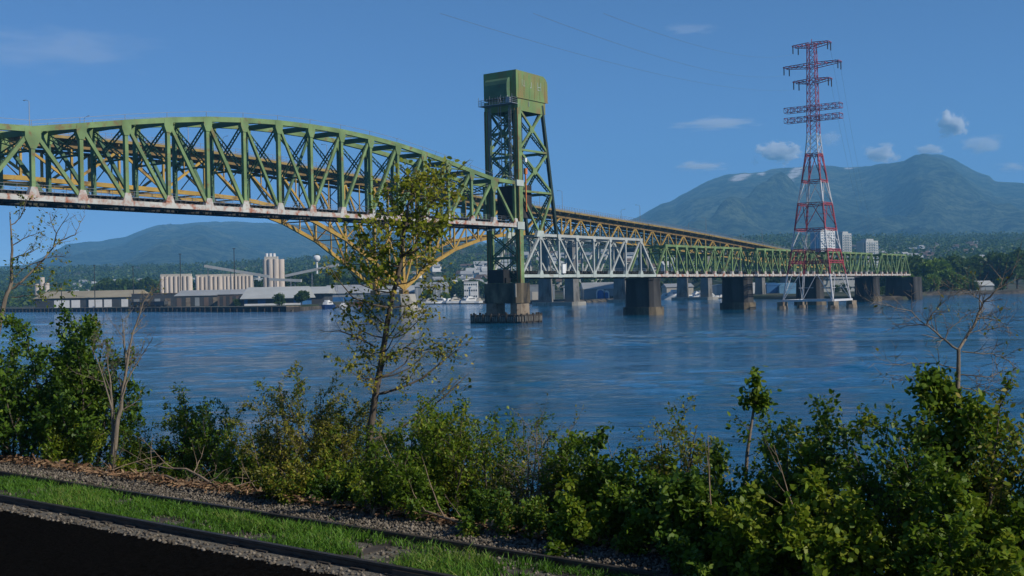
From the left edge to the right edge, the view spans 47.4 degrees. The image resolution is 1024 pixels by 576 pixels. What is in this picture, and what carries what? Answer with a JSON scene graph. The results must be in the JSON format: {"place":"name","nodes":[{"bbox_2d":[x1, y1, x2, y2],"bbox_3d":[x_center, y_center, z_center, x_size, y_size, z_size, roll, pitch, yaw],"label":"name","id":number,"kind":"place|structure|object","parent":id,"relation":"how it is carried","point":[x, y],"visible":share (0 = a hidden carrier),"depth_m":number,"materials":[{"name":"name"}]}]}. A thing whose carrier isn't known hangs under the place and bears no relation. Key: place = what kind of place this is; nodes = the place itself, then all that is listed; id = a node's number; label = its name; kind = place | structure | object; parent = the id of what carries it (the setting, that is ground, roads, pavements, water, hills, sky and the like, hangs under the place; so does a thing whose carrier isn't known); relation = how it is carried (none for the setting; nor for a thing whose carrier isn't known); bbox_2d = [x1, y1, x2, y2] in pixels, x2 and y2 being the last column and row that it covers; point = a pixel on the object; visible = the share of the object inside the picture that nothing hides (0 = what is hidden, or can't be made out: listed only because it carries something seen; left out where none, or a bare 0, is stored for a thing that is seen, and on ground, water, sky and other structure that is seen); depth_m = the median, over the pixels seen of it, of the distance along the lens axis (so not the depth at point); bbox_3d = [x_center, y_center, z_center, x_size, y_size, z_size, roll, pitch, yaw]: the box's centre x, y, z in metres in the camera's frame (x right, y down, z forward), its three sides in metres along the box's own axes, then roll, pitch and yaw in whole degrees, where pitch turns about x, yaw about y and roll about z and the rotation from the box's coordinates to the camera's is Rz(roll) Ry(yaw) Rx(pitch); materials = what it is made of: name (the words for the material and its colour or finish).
{"place":"outdoors","nodes":[
{"label":"outdoors","id":0,"kind":"place"},
{"bbox_2d":[0,221,486,270],"bbox_3d":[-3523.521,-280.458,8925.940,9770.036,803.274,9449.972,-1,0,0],"label":"hill","id":1,"kind":"structure","parent":0,"point":[204,242],"depth_m":8799.06,"materials":[{"name":"plant"}]},
{"bbox_2d":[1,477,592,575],"bbox_3d":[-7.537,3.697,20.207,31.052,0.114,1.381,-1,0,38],"label":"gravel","id":2,"kind":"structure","parent":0,"point":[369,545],"depth_m":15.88,"materials":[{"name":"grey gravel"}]},
{"bbox_2d":[0,294,1023,572],"bbox_3d":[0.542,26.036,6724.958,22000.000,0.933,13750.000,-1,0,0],"label":"water","id":3,"kind":"structure","parent":0,"point":[612,364],"depth_m":137.08,"materials":[{"name":"blue liquid"}]},
{"bbox_2d":[0,306,300,311],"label":"quay","id":4,"kind":"structure","parent":3,"relation":"in","point":[210,309],"depth_m":734.57,"materials":[{"name":"concrete"}]},
{"bbox_2d":[355,294,424,312],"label":"concrete pier","id":5,"kind":"structure","parent":3,"relation":"in","point":[412,298],"depth_m":530.27,"materials":[{"name":"grey concrete"}]},
{"bbox_2d":[0,130,574,294],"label":"cantilever bridge","id":6,"kind":"structure","parent":5,"relation":"on","point":[330,229],"depth_m":484.12,"materials":[{"name":"metal"}]},
{"bbox_2d":[470,283,541,322],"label":"bridge pier","id":7,"kind":"structure","parent":3,"relation":"in","point":[516,296],"depth_m":313.95,"materials":[{"name":"concrete"}]},
{"bbox_2d":[478,69,557,283],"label":"lift tower","id":8,"kind":"structure","parent":7,"relation":"on","point":[514,96],"depth_m":319.98,"materials":[{"name":"green metal"}]},
{"bbox_2d":[0,111,524,230],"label":"lift span","id":9,"kind":"object","parent":8,"relation":"attached to","point":[124,201],"visible":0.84,"depth_m":237.31,"materials":[{"name":"green metal"}]},
{"bbox_2d":[495,234,655,278],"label":"truss span","id":10,"kind":"object","parent":8,"relation":"attached to","point":[565,273],"visible":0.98,"depth_m":345.80,"materials":[{"name":"white metal"}]},
{"bbox_2d":[532,239,585,305],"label":"concrete pier","id":11,"kind":"structure","parent":3,"relation":"in","point":[545,294],"depth_m":647.57,"materials":[{"name":"grey concrete"}]},
{"bbox_2d":[545,208,647,246],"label":"deck truss span","id":12,"kind":"object","parent":11,"relation":"on","point":[585,220],"visible":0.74,"depth_m":682.88,"materials":[{"name":"metal"}]},
{"bbox_2d":[608,248,648,302],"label":"concrete pier","id":13,"kind":"structure","parent":3,"relation":"in","point":[619,293],"depth_m":721.45,"materials":[{"name":"grey concrete"}]},
{"bbox_2d":[623,278,663,314],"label":"bridge pier","id":14,"kind":"structure","parent":3,"relation":"in","point":[643,296],"depth_m":375.53,"materials":[{"name":"concrete"}]},
{"bbox_2d":[629,244,749,277],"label":"truss span","id":15,"kind":"object","parent":14,"relation":"on","point":[695,272],"visible":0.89,"depth_m":403.70,"materials":[{"name":"green metal"}]},
{"bbox_2d":[671,255,717,299],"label":"concrete pier","id":16,"kind":"structure","parent":3,"relation":"in","point":[706,293],"depth_m":781.54,"materials":[{"name":"grey concrete"}]},
{"bbox_2d":[619,220,708,255],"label":"deck truss span","id":17,"kind":"object","parent":16,"relation":"on","point":[668,231],"visible":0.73,"depth_m":746.46,"materials":[{"name":"metal"}]},
{"bbox_2d":[720,277,755,309],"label":"bridge pier","id":18,"kind":"structure","parent":3,"relation":"in","point":[737,293],"depth_m":433.30,"materials":[{"name":"concrete"}]},
{"bbox_2d":[726,248,820,277],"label":"truss span","id":19,"kind":"object","parent":18,"relation":"on","point":[771,255],"visible":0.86,"depth_m":458.27,"materials":[{"name":"green metal"}]},
{"bbox_2d":[733,263,765,293],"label":"concrete pier","id":20,"kind":"structure","parent":3,"relation":"in","point":[760,287],"depth_m":849.75,"materials":[{"name":"grey concrete"}]},
{"bbox_2d":[682,231,762,263],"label":"deck truss span","id":21,"kind":"object","parent":20,"relation":"on","point":[712,239],"visible":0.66,"depth_m":815.65,"materials":[{"name":"metal"}]},
{"bbox_2d":[780,268,805,282],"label":"concrete pier","id":22,"kind":"structure","parent":3,"relation":"in","point":[782,279],"depth_m":930.43,"materials":[{"name":"grey concrete"}]},
{"bbox_2d":[737,242,805,269],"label":"deck truss span","id":23,"kind":"object","parent":22,"relation":"on","point":[768,246],"visible":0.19,"depth_m":873.99,"materials":[{"name":"metal"}]},
{"bbox_2d":[794,277,826,304],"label":"bridge pier","id":24,"kind":"structure","parent":3,"relation":"in","point":[816,290],"depth_m":490.60,"materials":[{"name":"concrete"}]},
{"bbox_2d":[777,39,856,308],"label":"transmission pylon","id":25,"kind":"object","parent":3,"relation":"in","point":[833,303],"visible":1,"depth_m":420.30,"materials":[{"name":"red metal"}]},
{"bbox_2d":[853,277,881,301],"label":"bridge pier","id":26,"kind":"structure","parent":3,"relation":"in","point":[860,286],"depth_m":548.53,"materials":[{"name":"concrete"}]},
{"bbox_2d":[798,251,876,276],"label":"truss span","id":27,"kind":"object","parent":26,"relation":"on","point":[850,273],"visible":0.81,"depth_m":521.70,"materials":[{"name":"green metal"}]},
{"bbox_2d":[858,253,910,276],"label":"truss span","id":28,"kind":"object","parent":26,"relation":"on","point":[881,273],"visible":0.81,"depth_m":571.62,"materials":[{"name":"green metal"}]},
{"bbox_2d":[0,237,1023,307],"bbox_3d":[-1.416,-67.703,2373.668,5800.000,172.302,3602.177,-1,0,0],"label":"land","id":29,"kind":"structure","parent":0,"point":[559,294],"depth_m":1147.65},
{"bbox_2d":[33,290,147,307],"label":"dock shed","id":30,"kind":"structure","parent":29,"relation":"on","point":[106,298],"depth_m":985.00,"materials":[{"name":"white paint"}]},
{"bbox_2d":[131,293,176,306],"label":"dock shed","id":31,"kind":"structure","parent":29,"relation":"on","point":[169,298],"depth_m":930.00,"materials":[{"name":"grey metal"}]},
{"bbox_2d":[160,274,192,292],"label":"silo block","id":32,"kind":"structure","parent":29,"relation":"on","point":[170,283],"depth_m":1038.50,"materials":[{"name":"concrete"}]},
{"bbox_2d":[174,290,220,306],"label":"dock shed","id":33,"kind":"structure","parent":29,"relation":"on","point":[183,298],"depth_m":859.99,"materials":[{"name":"grey metal"}]},
{"bbox_2d":[195,274,222,289],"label":"silo block","id":34,"kind":"structure","parent":29,"relation":"on","point":[215,282],"depth_m":1058.48,"materials":[{"name":"concrete"}]},
{"bbox_2d":[216,289,245,305],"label":"dock shed","id":35,"kind":"structure","parent":29,"relation":"on","point":[226,297],"depth_m":829.99,"materials":[{"name":"grey metal"}]},
{"bbox_2d":[204,265,269,289],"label":"conveyor","id":36,"kind":"object","parent":29,"relation":"on","point":[237,271],"visible":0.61,"depth_m":1006.72,"materials":[{"name":"grey metal"}]},
{"bbox_2d":[222,274,253,289],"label":"silo block","id":37,"kind":"structure","parent":29,"relation":"on","point":[243,281],"depth_m":1028.77,"materials":[{"name":"concrete"}]},
{"bbox_2d":[263,253,284,286],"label":"silo tower","id":38,"kind":"structure","parent":29,"relation":"on","point":[273,265],"depth_m":1037.39,"materials":[{"name":"concrete"}]},
{"bbox_2d":[240,286,314,305],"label":"warehouse","id":39,"kind":"structure","parent":29,"relation":"on","point":[256,296],"depth_m":807.04,"materials":[{"name":"white paint"}]},
{"bbox_2d":[310,286,336,303],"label":"warehouse","id":40,"kind":"structure","parent":29,"relation":"on","point":[321,294],"depth_m":855.80,"materials":[{"name":"white metal"}]},
{"bbox_2d":[327,285,379,301],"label":"warehouse","id":41,"kind":"structure","parent":29,"relation":"on","point":[341,291],"depth_m":1010.00,"materials":[{"name":"white metal"}]},
{"bbox_2d":[414,282,448,299],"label":"warehouse","id":42,"kind":"structure","parent":29,"relation":"on","point":[418,290],"depth_m":1010.00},
{"bbox_2d":[464,281,477,298],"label":"office block","id":43,"kind":"structure","parent":29,"relation":"on","point":[470,288],"depth_m":1010.00,"materials":[{"name":"white paint"}]},
{"bbox_2d":[0,230,1023,307],"bbox_3d":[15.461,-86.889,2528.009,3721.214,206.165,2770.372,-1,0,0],"label":"forest","id":44,"kind":"object","parent":29,"relation":"on","point":[987,242],"visible":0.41,"depth_m":2758.33,"materials":[{"name":"green plant"}]},
{"bbox_2d":[580,282,613,298],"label":"warehouse","id":45,"kind":"structure","parent":29,"relation":"on","point":[595,290],"depth_m":800.00,"materials":[{"name":"white paint"}]},
{"bbox_2d":[810,230,834,270],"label":"apartment tower","id":46,"kind":"structure","parent":29,"relation":"on","point":[816,243],"depth_m":1501.09,"materials":[{"name":"white paint"}]},
{"bbox_2d":[823,277,854,291],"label":"terminal building","id":47,"kind":"structure","parent":29,"relation":"on","point":[827,281],"depth_m":1000.00,"materials":[{"name":"white paint"}]},
{"bbox_2d":[835,232,851,269],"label":"apartment tower","id":48,"kind":"structure","parent":29,"relation":"on","point":[845,239],"depth_m":1599.94,"materials":[{"name":"white concrete"}]},
{"bbox_2d":[856,239,878,271],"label":"apartment tower","id":49,"kind":"structure","parent":29,"relation":"on","point":[866,245],"depth_m":1550.99,"materials":[{"name":"white concrete"}]},
{"bbox_2d":[885,277,922,299],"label":"bridge abutment","id":50,"kind":"object","parent":29,"relation":"on","point":[899,286],"visible":0.75,"depth_m":592.06,"materials":[{"name":"concrete"}]},
{"bbox_2d":[918,258,955,290],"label":"tree","id":51,"kind":"object","parent":29,"relation":"on","point":[930,266],"visible":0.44,"depth_m":796.76,"materials":[{"name":"green plant"}]},
{"bbox_2d":[956,258,983,279],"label":"tree","id":52,"kind":"object","parent":29,"relation":"on","point":[972,263],"visible":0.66,"depth_m":876.05,"materials":[{"name":"green plant"}]},
{"bbox_2d":[970,254,1002,280],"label":"tree","id":53,"kind":"object","parent":29,"relation":"on","point":[992,260],"visible":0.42,"depth_m":883.28,"materials":[{"name":"green plant"}]},
{"bbox_2d":[989,252,1023,288],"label":"tree","id":54,"kind":"object","parent":29,"relation":"on","point":[1010,259],"visible":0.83,"depth_m":872.08,"materials":[{"name":"green plant"}]},
{"bbox_2d":[0,0,1023,265],"label":"sky","id":55,"kind":"structure","parent":0,"point":[942,77],"materials":[{"name":"blue"}]},
{"bbox_2d":[365,510,806,573],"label":"ground","id":56,"kind":"structure","parent":0,"point":[453,522],"depth_m":18.11,"materials":[{"name":"soil"}]},
{"bbox_2d":[0,318,73,459],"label":"bush","id":57,"kind":"object","parent":56,"relation":"on","point":[19,370],"visible":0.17,"depth_m":26.82,"materials":[{"name":"green plant"}]},
{"bbox_2d":[0,188,89,332],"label":"tree","id":58,"kind":"object","parent":56,"relation":"on","point":[11,283],"visible":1,"depth_m":28.82,"materials":[{"name":"brown plant"}]},
{"bbox_2d":[34,421,110,466],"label":"bush","id":59,"kind":"object","parent":56,"relation":"on","point":[55,450],"visible":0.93,"depth_m":24.65,"materials":[{"name":"green plant"}]},
{"bbox_2d":[0,296,152,466],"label":"bush","id":60,"kind":"object","parent":56,"relation":"on","point":[78,397],"visible":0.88,"depth_m":25.32,"materials":[{"name":"green plant"}]},
{"bbox_2d":[67,279,166,472],"bbox_3d":[-7.977,1.881,23.949,1.864,4.322,1.541,-1,0,0],"label":"tree","id":61,"kind":"object","parent":56,"relation":"on","point":[115,429],"visible":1,"depth_m":23.95,"materials":[{"name":"brown plant"}]},
{"bbox_2d":[104,414,176,469],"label":"bush","id":62,"kind":"object","parent":56,"relation":"on","point":[107,454],"visible":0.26,"depth_m":24.54,"materials":[{"name":"green plant"}]},
{"bbox_2d":[108,439,187,483],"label":"bush","id":63,"kind":"object","parent":56,"relation":"on","point":[144,449],"visible":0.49,"depth_m":23.53,"materials":[{"name":"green plant"}]},
{"bbox_2d":[110,381,220,484],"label":"bush","id":64,"kind":"object","parent":56,"relation":"on","point":[173,424],"visible":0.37,"depth_m":23.81,"materials":[{"name":"green plant"}]},
{"bbox_2d":[0,510,335,575],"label":"track bed","id":65,"kind":"object","parent":56,"relation":"on","point":[33,546],"visible":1,"depth_m":15.91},
{"bbox_2d":[0,486,605,575],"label":"ballast","id":66,"kind":"structure","parent":65,"relation":"on","point":[334,567],"depth_m":16.19,"materials":[{"name":"grey gravel"}]},
{"bbox_2d":[0,503,381,575],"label":"gravel","id":67,"kind":"structure","parent":66,"relation":"on","point":[59,517],"depth_m":16.75,"materials":[{"name":"stone"}]},
{"bbox_2d":[0,471,679,575],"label":"railway track","id":68,"kind":"structure","parent":66,"relation":"on","point":[352,562],"depth_m":16.31,"materials":[{"name":"metal"}]},
{"bbox_2d":[0,473,655,575],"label":"grass","id":69,"kind":"structure","parent":68,"relation":"on","point":[271,532],"depth_m":16.88,"materials":[{"name":"green plant"}]},
{"bbox_2d":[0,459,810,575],"bbox_3d":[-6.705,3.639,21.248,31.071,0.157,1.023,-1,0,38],"label":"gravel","id":70,"kind":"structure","parent":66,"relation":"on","point":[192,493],"depth_m":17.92,"materials":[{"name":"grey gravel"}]},
{"bbox_2d":[115,434,224,490],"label":"fallen branch","id":71,"kind":"object","parent":56,"relation":"on","point":[198,475],"visible":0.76,"depth_m":21.25,"materials":[{"name":"brown wood"}]},
{"bbox_2d":[170,395,274,489],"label":"bush","id":72,"kind":"object","parent":56,"relation":"on","point":[217,440],"visible":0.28,"depth_m":23.29,"materials":[{"name":"green plant"}]},
{"bbox_2d":[210,458,291,493],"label":"bush","id":73,"kind":"object","parent":56,"relation":"on","point":[236,481],"visible":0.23,"depth_m":21.36,"materials":[{"name":"green plant"}]},
{"bbox_2d":[210,417,316,490],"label":"bush","id":74,"kind":"object","parent":56,"relation":"on","point":[222,464],"visible":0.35,"depth_m":22.35,"materials":[{"name":"green plant"}]},
{"bbox_2d":[222,360,382,504],"bbox_3d":[-3.961,2.950,22.236,2.825,3.201,2.943,-1,0,0],"label":"bush","id":75,"kind":"object","parent":56,"relation":"on","point":[294,439],"visible":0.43,"depth_m":21.84,"materials":[{"name":"green plant"}]},
{"bbox_2d":[247,445,372,504],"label":"bush","id":76,"kind":"object","parent":56,"relation":"on","point":[278,486],"visible":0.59,"depth_m":19.39,"materials":[{"name":"green plant"}]},
{"bbox_2d":[253,367,409,504],"bbox_3d":[-3.434,3.207,22.086,3.030,3.610,3.098,-1,0,0],"label":"bush","id":77,"kind":"object","parent":56,"relation":"on","point":[338,417],"visible":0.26,"depth_m":21.80,"materials":[{"name":"green plant"}]},
{"bbox_2d":[298,458,387,510],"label":"bush","id":78,"kind":"object","parent":56,"relation":"on","point":[333,488],"visible":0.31,"depth_m":19.27,"materials":[{"name":"green plant"}]},
{"bbox_2d":[326,433,447,520],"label":"bush","id":79,"kind":"object","parent":56,"relation":"on","point":[396,489],"visible":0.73,"depth_m":18.04,"materials":[{"name":"green plant"}]},
{"bbox_2d":[312,153,481,503],"bbox_3d":[-2.132,1.179,21.644,3.181,7.401,2.523,-1,0,0],"label":"tree","id":80,"kind":"object","parent":56,"relation":"on","point":[419,222],"visible":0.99,"depth_m":21.54,"materials":[{"name":"green plant"}]},
{"bbox_2d":[0,453,807,574],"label":"leaf litter","id":81,"kind":"object","parent":56,"relation":"on","point":[85,468],"visible":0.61,"depth_m":20.23,"materials":[{"name":"brown plant"}]},
{"bbox_2d":[350,394,474,510],"bbox_3d":[-1.767,3.061,20.009,1.976,2.434,2.854,-1,0,-39],"label":"bush","id":82,"kind":"object","parent":56,"relation":"on","point":[398,435],"visible":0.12,"depth_m":19.68,"materials":[{"name":"green plant"}]},
{"bbox_2d":[379,390,534,521],"bbox_3d":[-1.185,2.914,19.053,3.047,2.475,2.108,-1,0,28],"label":"bush","id":83,"kind":"object","parent":56,"relation":"on","point":[453,460],"visible":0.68,"depth_m":18.50,"materials":[{"name":"green plant"}]},
{"bbox_2d":[403,466,513,524],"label":"bush","id":84,"kind":"object","parent":56,"relation":"on","point":[477,505],"visible":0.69,"depth_m":17.72,"materials":[{"name":"green plant"}]},
{"bbox_2d":[442,406,555,519],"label":"bush","id":85,"kind":"object","parent":56,"relation":"on","point":[510,429],"visible":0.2,"depth_m":18.94,"materials":[{"name":"green plant"}]},
{"bbox_2d":[455,484,560,539],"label":"bush","id":86,"kind":"object","parent":56,"relation":"on","point":[533,514],"visible":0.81,"depth_m":16.30,"materials":[{"name":"green plant"}]},
{"bbox_2d":[485,393,585,534],"bbox_3d":[0.502,2.969,18.249,1.908,2.719,2.306,-1,0,0],"label":"bush","id":87,"kind":"object","parent":56,"relation":"on","point":[538,491],"visible":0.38,"depth_m":18.18,"materials":[{"name":"green plant"}]},
{"bbox_2d":[530,429,619,523],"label":"bush","id":88,"kind":"object","parent":56,"relation":"on","point":[563,458],"visible":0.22,"depth_m":17.69,"materials":[{"name":"green plant"}]},
{"bbox_2d":[543,479,662,558],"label":"bush","id":89,"kind":"object","parent":56,"relation":"on","point":[613,517],"visible":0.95,"depth_m":15.35,"materials":[{"name":"green plant"}]},
{"bbox_2d":[555,421,680,533],"bbox_3d":[1.781,2.986,16.984,1.951,2.150,2.286,-1,0,-42],"label":"bush","id":90,"kind":"object","parent":56,"relation":"on","point":[611,471],"visible":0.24,"depth_m":16.90,"materials":[{"name":"green plant"}]},
{"bbox_2d":[614,466,734,559],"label":"bush","id":91,"kind":"object","parent":56,"relation":"on","point":[680,501],"visible":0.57,"depth_m":14.54,"materials":[{"name":"green plant"}]},
{"bbox_2d":[623,392,733,509],"bbox_3d":[2.385,2.911,16.799,1.602,2.689,1.918,-1,0,42],"label":"bush","id":92,"kind":"object","parent":56,"relation":"on","point":[696,458],"visible":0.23,"depth_m":16.66,"materials":[{"name":"green plant"}]},
{"bbox_2d":[661,502,764,575],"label":"bush","id":93,"kind":"object","parent":56,"relation":"on","point":[689,559],"visible":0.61,"depth_m":13.86,"materials":[{"name":"green plant"}]},
{"bbox_2d":[664,435,790,528],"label":"bush","id":94,"kind":"object","parent":56,"relation":"on","point":[717,463],"visible":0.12,"depth_m":14.85,"materials":[{"name":"green plant"}]},
{"bbox_2d":[723,366,781,495],"bbox_3d":[3.173,2.425,15.496,0.770,2.789,0.480,-1,0,-19],"label":"sapling","id":95,"kind":"object","parent":56,"relation":"on","point":[755,400],"visible":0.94,"depth_m":15.51,"materials":[{"name":"green plant"}]},
{"bbox_2d":[699,479,816,575],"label":"bush","id":96,"kind":"object","parent":56,"relation":"on","point":[745,546],"visible":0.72,"depth_m":13.44,"materials":[{"name":"green plant"}]},
{"bbox_2d":[733,394,898,531],"bbox_3d":[3.929,2.655,14.758,2.276,2.592,1.882,-1,0,23],"label":"bush","id":97,"kind":"object","parent":56,"relation":"on","point":[780,444],"visible":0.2,"depth_m":14.82,"materials":[{"name":"green plant"}]},
{"bbox_2d":[761,388,928,575],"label":"bush","id":98,"kind":"object","parent":56,"relation":"on","point":[815,455],"visible":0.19,"depth_m":14.29,"materials":[{"name":"green plant"}]},
{"bbox_2d":[774,465,967,575],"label":"bush","id":99,"kind":"object","parent":56,"relation":"on","point":[844,542],"visible":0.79,"depth_m":12.43,"materials":[{"name":"green plant"}]},
{"bbox_2d":[823,399,998,575],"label":"bush","id":100,"kind":"object","parent":56,"relation":"on","point":[897,486],"visible":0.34,"depth_m":13.06,"materials":[{"name":"green plant"}]},
{"bbox_2d":[854,243,1023,482],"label":"tree","id":101,"kind":"object","parent":56,"relation":"on","point":[958,361],"visible":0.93,"depth_m":13.62,"materials":[{"name":"brown plant"}]},
{"bbox_2d":[878,447,1023,575],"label":"bush","id":102,"kind":"object","parent":56,"relation":"on","point":[957,521],"visible":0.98,"depth_m":11.86,"materials":[{"name":"green plant"}]},
{"bbox_2d":[884,361,1023,573],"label":"bush","id":103,"kind":"object","parent":56,"relation":"on","point":[940,389],"visible":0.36,"depth_m":13.37,"materials":[{"name":"green plant"}]},
{"bbox_2d":[952,367,1023,561],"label":"bush","id":104,"kind":"object","parent":56,"relation":"on","point":[997,492],"visible":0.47,"depth_m":12.67,"materials":[{"name":"green plant"}]},
{"bbox_2d":[290,290,1023,310],"bbox_3d":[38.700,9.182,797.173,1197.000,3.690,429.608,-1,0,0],"label":"rocky shore","id":105,"kind":"structure","parent":0,"point":[883,298],"depth_m":759.13,"materials":[{"name":"grey stone"}]},
{"bbox_2d":[589,153,1023,242],"bbox_3d":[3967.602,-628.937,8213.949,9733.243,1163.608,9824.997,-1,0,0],"label":"mountain","id":106,"kind":"structure","parent":0,"point":[923,193],"depth_m":7285.77,"materials":[{"name":"green plant"}]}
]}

